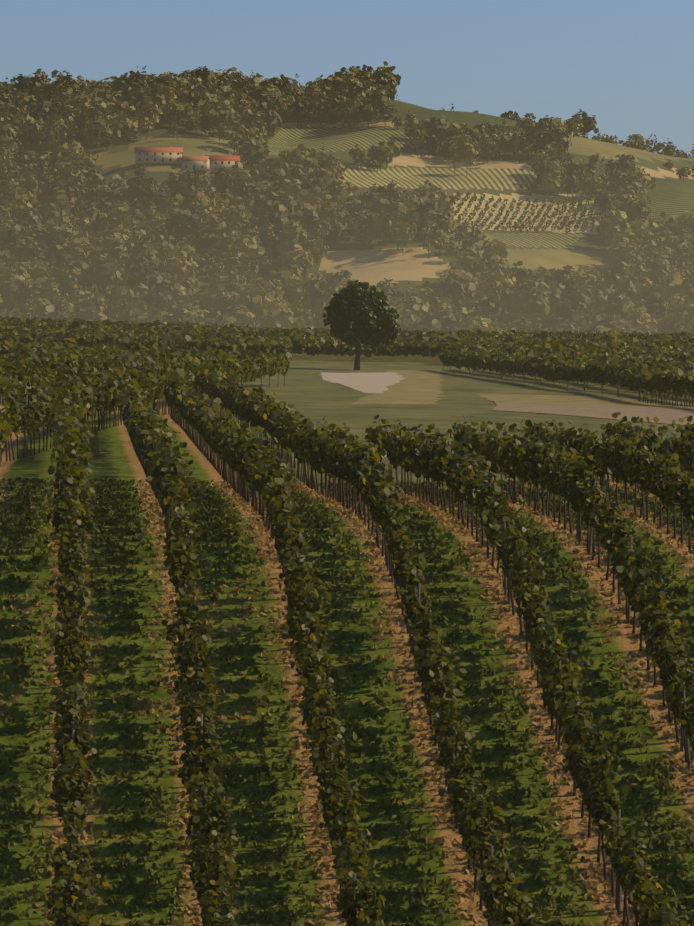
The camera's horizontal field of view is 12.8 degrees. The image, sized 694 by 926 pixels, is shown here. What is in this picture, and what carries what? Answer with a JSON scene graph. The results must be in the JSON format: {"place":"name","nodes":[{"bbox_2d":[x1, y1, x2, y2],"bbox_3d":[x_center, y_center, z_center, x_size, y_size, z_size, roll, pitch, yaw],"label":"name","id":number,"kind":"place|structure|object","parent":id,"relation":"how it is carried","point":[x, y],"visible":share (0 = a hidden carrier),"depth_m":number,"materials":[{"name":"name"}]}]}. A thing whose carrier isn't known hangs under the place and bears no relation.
{"place":"outdoors","nodes":[
{"label":"outdoors","id":0,"kind":"place"},
{"bbox_2d":[208,132,231,134],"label":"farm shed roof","id":1,"kind":"structure","parent":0,"point":[213,133],"depth_m":1550.46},
{"bbox_2d":[0,99,693,925],"bbox_3d":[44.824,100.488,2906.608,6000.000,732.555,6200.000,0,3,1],"label":"ground","id":2,"kind":"structure","parent":0,"point":[310,393],"depth_m":69.10,"materials":[{"name":"green plant"}]},
{"bbox_2d":[136,146,181,163],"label":"farm house walls","id":3,"kind":"structure","parent":2,"relation":"on","point":[142,156],"depth_m":1459.97,"materials":[{"name":"beige paint"}]},
{"bbox_2d":[134,147,182,153],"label":"roof","id":4,"kind":"structure","parent":3,"relation":"on","point":[160,149],"depth_m":1461.53,"materials":[{"name":"tile"}]},
{"bbox_2d":[138,152,178,162],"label":"windows","id":5,"kind":"structure","parent":3,"relation":"in","point":[139,159],"depth_m":1459.97,"materials":[{"name":"black glass"}]},
{"bbox_2d":[182,154,209,170],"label":"farm barn walls","id":6,"kind":"structure","parent":2,"relation":"on","point":[197,164],"depth_m":1455.73,"materials":[{"name":"beige paint"}]},
{"bbox_2d":[181,156,210,160],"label":"roof","id":7,"kind":"structure","parent":6,"relation":"on","point":[194,158],"depth_m":1457.14,"materials":[{"name":"tile"}]},
{"bbox_2d":[210,154,237,171],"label":"farm house walls","id":8,"kind":"structure","parent":2,"relation":"on","point":[213,165],"depth_m":1462.51,"materials":[{"name":"beige paint"}]},
{"bbox_2d":[204,155,239,160],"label":"roof","id":9,"kind":"structure","parent":8,"relation":"on","point":[223,158],"depth_m":1464.45,"materials":[{"name":"tile"}]},
{"bbox_2d":[215,161,236,169],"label":"windows","id":10,"kind":"structure","parent":8,"relation":"in","point":[222,163],"depth_m":1462.45,"materials":[{"name":"black glass"}]},
{"bbox_2d":[0,349,690,917],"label":"vineyard posts","id":11,"kind":"object","parent":2,"relation":"on","point":[618,887],"visible":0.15,"depth_m":73.24,"materials":[{"name":"brown wood"}]},
{"bbox_2d":[0,61,693,334],"bbox_3d":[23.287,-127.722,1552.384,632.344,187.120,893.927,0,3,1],"label":"forest trees","id":12,"kind":"object","parent":2,"relation":"on","point":[648,278],"visible":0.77,"depth_m":1359.45,"materials":[{"name":"green plant"}]},
{"bbox_2d":[0,315,693,925],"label":"vine","id":13,"kind":"object","parent":2,"relation":"on","point":[66,379],"depth_m":73.09,"materials":[{"name":"green plant"}]},
{"bbox_2d":[0,476,693,925],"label":"grass tufts","id":14,"kind":"object","parent":2,"relation":"on","point":[224,506],"visible":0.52,"depth_m":66.24,"materials":[{"name":"green plant"}]},
{"bbox_2d":[322,279,400,369],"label":"lone tree","id":15,"kind":"object","parent":2,"relation":"on","point":[357,304],"depth_m":300.87,"materials":[{"name":"green plant"}]},
{"bbox_2d":[319,372,404,392],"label":"bare soil patch","id":16,"kind":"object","parent":2,"relation":"on","point":[376,382],"depth_m":254.06,"materials":[{"name":"beige soil"}]},
{"bbox_2d":[351,369,443,403],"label":"grass patch","id":17,"kind":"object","parent":2,"relation":"on","point":[417,387],"visible":0.96,"depth_m":218.04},
{"bbox_2d":[452,191,599,233],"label":"orchard trees","id":18,"kind":"object","parent":2,"relation":"on","point":[562,224],"visible":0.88,"depth_m":1470.76,"materials":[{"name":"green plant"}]},
{"bbox_2d":[476,394,693,410],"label":"straw strip","id":19,"kind":"object","parent":2,"relation":"on","point":[563,400],"visible":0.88,"depth_m":194.58,"materials":[{"name":"beige plant"}]},
{"bbox_2d":[0,0,693,158],"label":"sky","id":20,"kind":"structure","parent":0,"point":[627,64],"materials":[{"name":"blue"}]},
{"bbox_2d":[492,402,693,424],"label":"dirt track","id":21,"kind":"structure","parent":0,"point":[666,416],"depth_m":169.16,"materials":[{"name":"beige soil"}]}
]}

